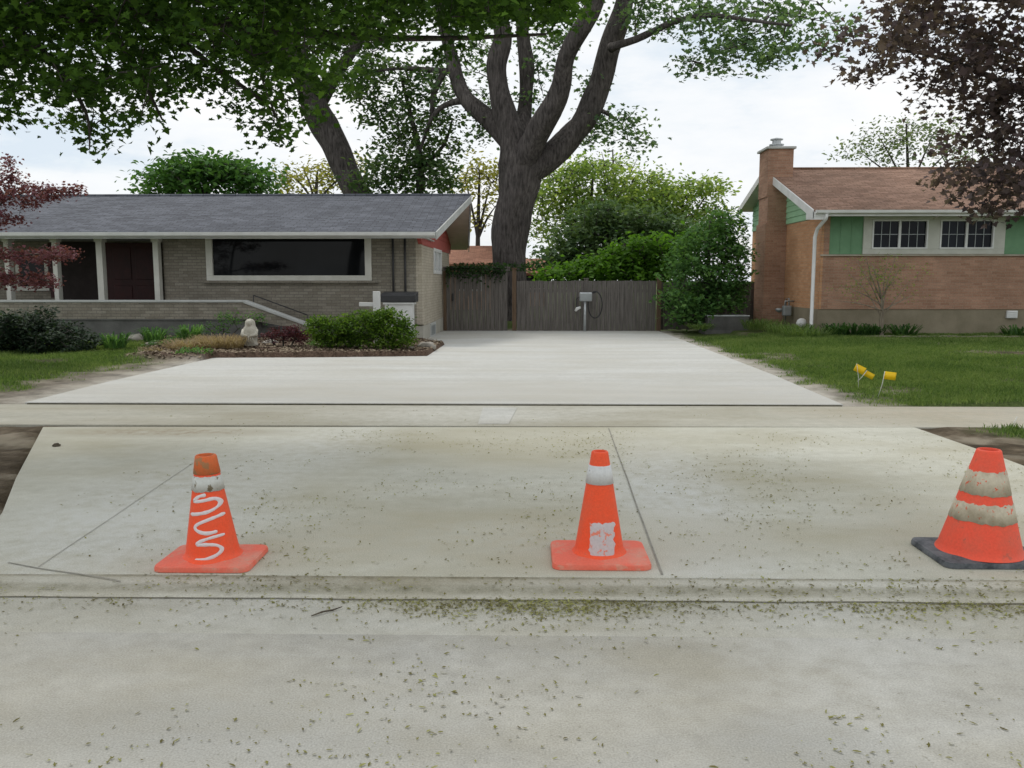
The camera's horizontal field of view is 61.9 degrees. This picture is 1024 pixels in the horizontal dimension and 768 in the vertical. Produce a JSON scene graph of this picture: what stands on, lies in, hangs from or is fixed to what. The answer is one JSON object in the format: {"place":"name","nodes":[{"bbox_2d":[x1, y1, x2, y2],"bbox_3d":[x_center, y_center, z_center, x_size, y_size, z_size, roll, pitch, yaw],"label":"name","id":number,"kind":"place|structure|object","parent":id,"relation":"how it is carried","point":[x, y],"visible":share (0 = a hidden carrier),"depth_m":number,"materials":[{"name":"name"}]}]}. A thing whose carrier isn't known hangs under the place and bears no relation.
{"place":"outdoors","nodes":[
{"label":"outdoors","id":0,"kind":"place"},
{"bbox_2d":[0,339,164,391],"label":"lawn grass","id":1,"kind":"structure","parent":0,"point":[8,359],"depth_m":15.02,"materials":[{"name":"green plant"}]},
{"bbox_2d":[25,331,842,405],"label":"driveway","id":2,"kind":"structure","parent":0,"point":[575,367],"depth_m":12.93,"materials":[{"name":"concrete"}]},
{"bbox_2d":[574,291,602,330],"bbox_3d":[2.418,-2.286,27.006,0.895,1.318,0.214,0,7,1],"label":"electrical box","id":3,"kind":"object","parent":2,"relation":"on","point":[585,296],"visible":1,"depth_m":26.92,"materials":[{"name":"grey metal"}]},
{"bbox_2d":[0,632,1023,767],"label":"road","id":4,"kind":"structure","parent":0,"point":[757,702],"depth_m":3.09,"materials":[{"name":"grey concrete"}]},
{"bbox_2d":[6,406,1023,767],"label":"fallen maple keys","id":5,"kind":"object","parent":4,"relation":"on","point":[612,602],"visible":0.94,"depth_m":4.00,"materials":[{"name":"plant"}]},
{"bbox_2d":[0,427,1023,579],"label":"driveway apron","id":6,"kind":"object","parent":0,"point":[84,468],"visible":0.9,"depth_m":5.90,"materials":[{"name":"concrete"}]},
{"bbox_2d":[154,453,267,572],"bbox_3d":[-1.608,0.662,4.558,0.500,0.578,0.400,0,7,1],"label":"traffic cone","id":7,"kind":"object","parent":6,"relation":"on","point":[212,545],"visible":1,"depth_m":4.47,"materials":[{"name":"orange plastic"}]},
{"bbox_2d":[7,428,662,580],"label":"control joints","id":8,"kind":"object","parent":6,"relation":"on","point":[661,572],"visible":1,"depth_m":5.04,"materials":[{"name":"grey concrete"}]},
{"bbox_2d":[0,406,1023,767],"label":"fallen blossom bits","id":9,"kind":"object","parent":6,"relation":"on","point":[442,606],"visible":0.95,"depth_m":4.00,"materials":[{"name":"green plant"}]},
{"bbox_2d":[550,450,650,570],"bbox_3d":[0.474,0.660,4.615,0.520,0.605,0.440,0,7,1],"label":"traffic cone","id":10,"kind":"object","parent":6,"relation":"on","point":[598,543],"visible":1,"depth_m":4.53,"materials":[{"name":"orange plastic"}]},
{"bbox_2d":[911,447,1023,568],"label":"traffic cone","id":11,"kind":"object","parent":6,"relation":"on","point":[980,529],"visible":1,"depth_m":4.53,"materials":[{"name":"orange plastic"}]},
{"bbox_2d":[0,597,1023,638],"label":"gutter","id":12,"kind":"object","parent":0,"point":[48,614],"visible":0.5,"depth_m":3.83,"materials":[{"name":"concrete"}]},
{"bbox_2d":[311,606,341,615],"bbox_3d":[-0.850,1.040,3.910,0.156,0.011,0.013,-6,9,-39],"label":"fallen stick","id":13,"kind":"object","parent":12,"relation":"on","point":[326,611],"visible":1,"depth_m":3.91,"materials":[{"name":"wood"}]},
{"bbox_2d":[0,596,1023,603],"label":"gutter dirt line","id":14,"kind":"object","parent":12,"relation":"on","point":[483,599],"visible":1,"depth_m":4.06,"materials":[{"name":"brown soil"}]},
{"bbox_2d":[0,404,1023,428],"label":"sidewalk","id":15,"kind":"structure","parent":0,"point":[61,415],"depth_m":9.44,"materials":[{"name":"concrete"}]},
{"bbox_2d":[478,408,516,423],"bbox_3d":[-0.151,0.347,9.507,0.403,0.001,1.148,0,7,1],"label":"concrete patch","id":16,"kind":"object","parent":15,"relation":"on","point":[496,415],"visible":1,"depth_m":9.48,"materials":[{"name":"grey concrete"}]},
{"bbox_2d":[0,281,1023,514],"bbox_3d":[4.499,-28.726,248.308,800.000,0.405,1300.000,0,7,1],"label":"ground","id":17,"kind":"structure","parent":0,"point":[16,444],"depth_m":12.40,"materials":[{"name":"soil"}]},
{"bbox_2d":[0,152,87,292],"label":"japanese maple","id":18,"kind":"object","parent":17,"relation":"on","point":[53,254],"visible":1,"depth_m":15.35,"materials":[{"name":"red plant"}]},
{"bbox_2d":[0,302,109,354],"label":"juniper shrub","id":19,"kind":"object","parent":17,"relation":"on","point":[28,332],"visible":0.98,"depth_m":17.04,"materials":[{"name":"green plant"}]},
{"bbox_2d":[93,331,132,348],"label":"garden plant","id":20,"kind":"object","parent":17,"relation":"on","point":[113,342],"visible":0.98,"depth_m":17.66,"materials":[{"name":"green plant"}]},
{"bbox_2d":[128,333,143,340],"bbox_3d":[-9.019,-1.085,20.405,0.534,0.241,0.486,0,7,1],"label":"garden rock","id":21,"kind":"object","parent":17,"relation":"on","point":[136,337],"visible":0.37,"depth_m":20.29,"materials":[{"name":"grey stone"}]},
{"bbox_2d":[134,326,171,341],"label":"garden plant","id":22,"kind":"object","parent":17,"relation":"on","point":[153,335],"visible":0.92,"depth_m":18.44,"materials":[{"name":"green plant"}]},
{"bbox_2d":[137,345,191,350],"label":"ornamental grass","id":23,"kind":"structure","parent":17,"relation":"on","point":[149,349],"depth_m":17.15,"materials":[{"name":"brown plant"}]},
{"bbox_2d":[156,338,217,348],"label":"ornamental grass","id":24,"kind":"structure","parent":17,"relation":"on","point":[181,343],"depth_m":17.37,"materials":[{"name":"brown plant"}]},
{"bbox_2d":[172,324,205,339],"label":"garden plant","id":25,"kind":"object","parent":17,"relation":"on","point":[185,333],"visible":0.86,"depth_m":18.81,"materials":[{"name":"green plant"}]},
{"bbox_2d":[115,145,290,193],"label":"round tree","id":26,"kind":"object","parent":17,"relation":"on","point":[200,173],"visible":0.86,"depth_m":44.22,"materials":[{"name":"green plant"}]},
{"bbox_2d":[186,333,252,348],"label":"ornamental grass","id":27,"kind":"object","parent":17,"relation":"on","point":[230,341],"depth_m":17.48,"materials":[{"name":"brown plant"}]},
{"bbox_2d":[189,310,272,337],"bbox_3d":[-6.709,-1.360,20.077,2.102,0.898,0.891,0,7,1],"label":"evergreen shrub","id":28,"kind":"object","parent":17,"relation":"on","point":[220,315],"visible":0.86,"depth_m":20.04,"materials":[{"name":"green plant"}]},
{"bbox_2d":[0,194,471,339],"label":"grey roof house","id":29,"kind":"structure","parent":17,"relation":"on","point":[166,261],"depth_m":22.16,"materials":[{"name":"beige brick"}]},
{"bbox_2d":[15,253,50,290],"bbox_3d":[-13.427,-3.142,23.896,0.919,1.050,0.070,0,7,1],"label":"window","id":30,"kind":"structure","parent":29,"relation":"in","point":[32,267],"depth_m":23.88,"materials":[{"name":"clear glass"}]},
{"bbox_2d":[105,243,163,299],"bbox_3d":[-10.545,-2.918,23.831,1.565,2.021,0.150,0,7,1],"label":"door","id":31,"kind":"structure","parent":29,"relation":"in","point":[129,266],"depth_m":23.79,"materials":[{"name":"brown wood"}]},
{"bbox_2d":[203,238,377,282],"bbox_3d":[-5.734,-3.207,22.056,4.535,1.189,0.170,0,7,1],"label":"window","id":32,"kind":"structure","parent":29,"relation":"in","point":[228,260],"depth_m":22.09,"materials":[{"name":"black glass"}]},
{"bbox_2d":[430,321,435,336],"bbox_3d":[-2.256,-1.550,24.386,0.029,0.410,1.300,0,7,1],"label":"window","id":33,"kind":"structure","parent":29,"relation":"in","point":[432,325],"depth_m":24.32,"materials":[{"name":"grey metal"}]},
{"bbox_2d":[433,248,441,273],"bbox_3d":[-2.276,-3.703,25.812,0.090,0.740,2.250,0,7,1],"label":"window","id":34,"kind":"structure","parent":29,"relation":"in","point":[437,254],"depth_m":25.76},
{"bbox_2d":[240,319,257,345],"bbox_3d":[-5.458,-1.077,17.772,0.359,0.565,0.292,0,7,1],"label":"garden statue","id":35,"kind":"object","parent":17,"relation":"on","point":[250,329],"visible":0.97,"depth_m":17.71,"materials":[{"name":"stone"}]},
{"bbox_2d":[141,333,368,353],"bbox_3d":[-5.674,-0.904,18.532,5.128,0.313,5.358,0,7,1],"label":"ground cover","id":36,"kind":"object","parent":17,"relation":"on","point":[193,349],"visible":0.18,"depth_m":16.64,"materials":[{"name":"green plant"}]},
{"bbox_2d":[126,335,441,358],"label":"mulch litter","id":37,"kind":"object","parent":17,"relation":"on","point":[260,344],"visible":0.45,"depth_m":17.28,"materials":[{"name":"brown wood"}]},
{"bbox_2d":[258,323,311,346],"bbox_3d":[-4.748,-0.981,18.138,1.227,0.617,0.821,0,7,1],"label":"red shrub","id":38,"kind":"object","parent":17,"relation":"on","point":[288,334],"visible":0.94,"depth_m":18.02,"materials":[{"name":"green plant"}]},
{"bbox_2d":[0,0,606,164],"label":"boulevard maple","id":39,"kind":"object","parent":17,"relation":"on","point":[174,24],"visible":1,"depth_m":7.19,"materials":[{"name":"green plant"}]},
{"bbox_2d":[201,0,427,193],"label":"leaning tree","id":40,"kind":"object","parent":17,"relation":"on","point":[331,139],"visible":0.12,"depth_m":33.80,"materials":[{"name":"brown plant"}]},
{"bbox_2d":[260,150,374,193],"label":"pale tree","id":41,"kind":"object","parent":17,"relation":"on","point":[323,174],"visible":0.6,"depth_m":53.93,"materials":[{"name":"green plant"}]},
{"bbox_2d":[300,305,418,349],"bbox_3d":[-3.156,-1.121,17.626,2.539,1.018,1.334,0,7,1],"label":"yew shrub","id":42,"kind":"object","parent":17,"relation":"on","point":[373,324],"visible":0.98,"depth_m":17.43,"materials":[{"name":"green plant"}]},
{"bbox_2d":[359,291,380,342],"bbox_3d":[-3.233,-1.459,19.428,0.472,1.292,0.140,0,7,1],"label":"sign post","id":43,"kind":"object","parent":17,"relation":"on","point":[376,301],"visible":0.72,"depth_m":19.32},
{"bbox_2d":[381,292,417,336],"bbox_3d":[-2.773,-1.686,21.130,0.855,1.190,0.550,0,7,1],"label":"utility cabinet","id":44,"kind":"object","parent":17,"relation":"on","point":[403,301],"visible":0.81,"depth_m":20.85,"materials":[{"name":"metal"}]},
{"bbox_2d":[334,48,477,193],"bbox_3d":[-4.174,-7.497,32.867,5.940,10.328,3.977,0,7,1],"label":"leafy tree","id":45,"kind":"object","parent":17,"relation":"on","point":[422,162],"visible":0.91,"depth_m":32.34,"materials":[{"name":"green plant"}]},
{"bbox_2d":[417,342,435,349],"bbox_3d":[-1.818,-0.794,18.189,0.407,0.226,0.404,5,9,35],"label":"garden rock","id":46,"kind":"object","parent":17,"relation":"on","point":[427,344],"visible":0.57,"depth_m":18.05,"materials":[{"name":"beige stone"}]},
{"bbox_2d":[27,403,841,405],"bbox_3d":[-0.975,0.309,10.297,9.831,0.132,0.030,0,7,1],"label":"expansion joint","id":47,"kind":"object","parent":17,"relation":"on","point":[414,404],"visible":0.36,"depth_m":10.27,"materials":[{"name":"grey concrete"}]},
{"bbox_2d":[449,246,492,302],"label":"neighbour house","id":48,"kind":"structure","parent":17,"relation":"on","point":[476,254],"depth_m":46.89,"materials":[{"name":"orange brick"}]},
{"bbox_2d":[450,148,498,245],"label":"pale tree","id":49,"kind":"object","parent":17,"relation":"on","point":[477,223],"visible":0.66,"depth_m":48.98,"materials":[{"name":"green plant"}]},
{"bbox_2d":[443,267,509,330],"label":"wooden gate","id":50,"kind":"structure","parent":17,"relation":"on","point":[475,304],"depth_m":27.41,"materials":[{"name":"grey wood"}]},
{"bbox_2d":[445,262,538,287],"bbox_3d":[-0.638,-2.850,27.602,3.028,2.179,1.493,0,7,1],"label":"climbing vine","id":51,"kind":"object","parent":50,"relation":"attached to","point":[449,271],"visible":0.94,"depth_m":27.18,"materials":[{"name":"green plant"}]},
{"bbox_2d":[0,574,1023,602],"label":"curb","id":52,"kind":"structure","parent":17,"relation":"on","point":[78,585],"depth_m":4.19,"materials":[{"name":"concrete"}]},
{"bbox_2d":[526,259,545,288],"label":"neighbour house","id":53,"kind":"structure","parent":17,"relation":"on","point":[530,277],"depth_m":51.92,"materials":[{"name":"orange brick"}]},
{"bbox_2d":[526,276,542,288],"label":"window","id":54,"kind":"structure","parent":53,"relation":"in","point":[529,278],"depth_m":51.92,"materials":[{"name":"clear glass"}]},
{"bbox_2d":[512,268,661,331],"bbox_3d":[2.388,-2.651,27.367,4.802,2.134,0.170,0,7,1],"label":"wooden fence","id":55,"kind":"object","parent":17,"relation":"on","point":[537,310],"visible":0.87,"depth_m":27.36,"materials":[{"name":"grey wood"}]},
{"bbox_2d":[527,148,695,302],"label":"olive tree","id":56,"kind":"object","parent":17,"relation":"on","point":[626,191],"visible":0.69,"depth_m":45.99,"materials":[{"name":"green plant"}]},
{"bbox_2d":[574,148,648,245],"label":"bare tree","id":57,"kind":"object","parent":17,"relation":"on","point":[616,161],"visible":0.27,"depth_m":56.48,"materials":[{"name":"green plant"}]},
{"bbox_2d":[526,194,713,310],"bbox_3d":[5.248,-5.953,39.558,9.996,5.646,5.409,0,7,1],"label":"dark conifer","id":58,"kind":"object","parent":17,"relation":"on","point":[594,234],"visible":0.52,"depth_m":38.53,"materials":[{"name":"green plant"}]},
{"bbox_2d":[526,221,716,317],"bbox_3d":[4.072,-4.108,31.675,7.075,3.884,3.537,0,7,1],"label":"bright shrub","id":59,"kind":"object","parent":17,"relation":"on","point":[625,262],"visible":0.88,"depth_m":31.10,"materials":[{"name":"green plant"}]},
{"bbox_2d":[376,0,878,320],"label":"silver maple","id":60,"kind":"object","parent":17,"relation":"on","point":[530,157],"visible":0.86,"depth_m":30.18,"materials":[{"name":"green plant"}]},
{"bbox_2d":[636,169,747,266],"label":"olive tree","id":61,"kind":"object","parent":17,"relation":"on","point":[720,189],"visible":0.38,"depth_m":48.01,"materials":[{"name":"green plant"}]},
{"bbox_2d":[686,322,714,329],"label":"weed clump","id":62,"kind":"object","parent":17,"relation":"on","point":[703,327],"visible":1,"depth_m":24.80,"materials":[{"name":"green plant"}]},
{"bbox_2d":[648,205,759,331],"bbox_3d":[5.850,-3.428,25.886,3.349,3.937,2.702,0,7,1],"label":"dark bush","id":63,"kind":"object","parent":17,"relation":"on","point":[717,290],"visible":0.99,"depth_m":25.61,"materials":[{"name":"green plant"}]},
{"bbox_2d":[661,282,753,329],"bbox_3d":[6.509,-2.521,27.593,3.454,1.538,0.027,0,7,1],"label":"side fence","id":64,"kind":"object","parent":17,"relation":"on","point":[750,305],"visible":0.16,"depth_m":27.60,"materials":[{"name":"brown wood"}]},
{"bbox_2d":[698,314,749,333],"bbox_3d":[6.432,-1.788,25.762,1.400,0.610,1.000,0,7,1],"label":"air conditioner","id":65,"kind":"object","parent":17,"relation":"on","point":[726,323],"visible":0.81,"depth_m":25.35,"materials":[{"name":"grey metal"}]},
{"bbox_2d":[740,318,789,329],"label":"weed clump","id":66,"kind":"object","parent":17,"relation":"on","point":[757,324],"visible":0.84,"depth_m":24.23,"materials":[{"name":"green plant"}]},
{"bbox_2d":[761,322,817,333],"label":"weed clump","id":67,"kind":"object","parent":17,"relation":"on","point":[775,327],"visible":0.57,"depth_m":22.68,"materials":[{"name":"green plant"}]},
{"bbox_2d":[773,325,837,336],"bbox_3d":[7.547,-1.303,21.749,1.780,0.317,1.433,0,7,1],"label":"weed clump","id":68,"kind":"object","parent":17,"relation":"on","point":[806,332],"visible":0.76,"depth_m":21.61,"materials":[{"name":"green plant"}]},
{"bbox_2d":[816,322,857,335],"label":"garden plant","id":69,"kind":"object","parent":17,"relation":"on","point":[835,327],"visible":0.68,"depth_m":22.01,"materials":[{"name":"green plant"}]},
{"bbox_2d":[681,332,1023,437],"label":"lawn grass","id":70,"kind":"structure","parent":17,"relation":"on","point":[950,388],"depth_m":14.75,"materials":[{"name":"green plant"}]},
{"bbox_2d":[838,322,873,335],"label":"garden plant","id":71,"kind":"object","parent":17,"relation":"on","point":[854,332],"visible":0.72,"depth_m":21.95,"materials":[{"name":"green plant"}]},
{"bbox_2d":[853,364,866,387],"bbox_3d":[4.735,-0.105,11.628,0.179,0.352,0.011,0,7,1],"label":"marker flag","id":72,"kind":"object","parent":17,"relation":"on","point":[858,368],"visible":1,"depth_m":11.62,"materials":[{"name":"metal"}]},
{"bbox_2d":[859,371,874,379],"bbox_3d":[5.112,-0.108,12.382,0.325,0.181,0.060,-2,7,-17],"label":"marker flag","id":73,"kind":"object","parent":17,"relation":"on","point":[869,375],"visible":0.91,"depth_m":12.40,"materials":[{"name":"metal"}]},
{"bbox_2d":[848,323,889,335],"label":"garden plant","id":74,"kind":"object","parent":17,"relation":"on","point":[876,329],"visible":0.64,"depth_m":21.90,"materials":[{"name":"green plant"}]},
{"bbox_2d":[829,253,929,335],"bbox_3d":[9.361,-2.293,21.813,2.587,2.274,1.530,0,7,1],"label":"young sapling","id":75,"kind":"object","parent":17,"relation":"on","point":[882,314],"visible":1,"depth_m":21.81,"materials":[{"name":"green plant"}]},
{"bbox_2d":[738,138,1023,334],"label":"brown roof house","id":76,"kind":"structure","parent":17,"relation":"on","point":[812,226],"depth_m":22.91,"materials":[{"name":"orange brick"}]},
{"bbox_2d":[775,298,793,323],"bbox_3d":[8.068,-2.013,25.311,0.332,1.067,0.647,-1,7,-11],"label":"gas meter","id":77,"kind":"object","parent":76,"relation":"attached to","point":[785,310],"visible":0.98,"depth_m":25.02,"materials":[{"name":"grey metal"}]},
{"bbox_2d":[796,318,805,326],"bbox_3d":[8.154,-1.737,24.024,0.300,0.230,0.295,0,7,1],"label":"dryer vent","id":78,"kind":"object","parent":76,"relation":"attached to","point":[801,321],"visible":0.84,"depth_m":23.91,"materials":[{"name":"white plastic"}]},
{"bbox_2d":[871,220,928,248],"bbox_3d":[10.318,-3.983,22.711,1.474,0.764,0.087,0,7,1],"label":"window","id":79,"kind":"structure","parent":76,"relation":"in","point":[886,234],"depth_m":22.73,"materials":[{"name":"black glass"}]},
{"bbox_2d":[939,220,995,248],"bbox_3d":[12.084,-3.979,22.680,1.425,0.764,0.087,0,7,1],"label":"window","id":80,"kind":"structure","parent":76,"relation":"in","point":[954,234],"depth_m":22.70,"materials":[{"name":"black glass"}]},
{"bbox_2d":[878,371,896,396],"bbox_3d":[4.776,0.001,10.861,0.222,0.330,0.011,0,7,2],"label":"marker flag","id":81,"kind":"object","parent":17,"relation":"on","point":[890,375],"visible":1,"depth_m":10.85,"materials":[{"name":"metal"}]},
{"bbox_2d":[886,323,922,335],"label":"garden plant","id":82,"kind":"object","parent":17,"relation":"on","point":[903,330],"visible":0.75,"depth_m":22.05,"materials":[{"name":"green plant"}]},
{"bbox_2d":[821,107,995,166],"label":"sparse tree","id":83,"kind":"object","parent":17,"relation":"on","point":[909,136],"visible":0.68,"depth_m":57.87,"materials":[{"name":"green plant"}]},
{"bbox_2d":[800,0,1023,229],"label":"purple maple","id":84,"kind":"object","parent":17,"relation":"on","point":[935,14],"visible":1,"depth_m":10.86,"materials":[{"name":"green plant"}]},
{"bbox_2d":[866,335,1020,338],"bbox_3d":[11.161,-1.133,21.423,4.615,0.160,0.119,0,7,1],"label":"bed edging","id":85,"kind":"object","parent":17,"relation":"on","point":[949,336],"visible":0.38,"depth_m":21.37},
{"bbox_2d":[995,324,1023,335],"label":"garden plant","id":86,"kind":"object","parent":17,"relation":"on","point":[1016,330],"visible":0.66,"depth_m":22.08,"materials":[{"name":"green plant"}]},
{"bbox_2d":[0,0,1023,280],"label":"sky","id":87,"kind":"structure","parent":0,"point":[715,124],"materials":[{"name":"white"}]}
]}

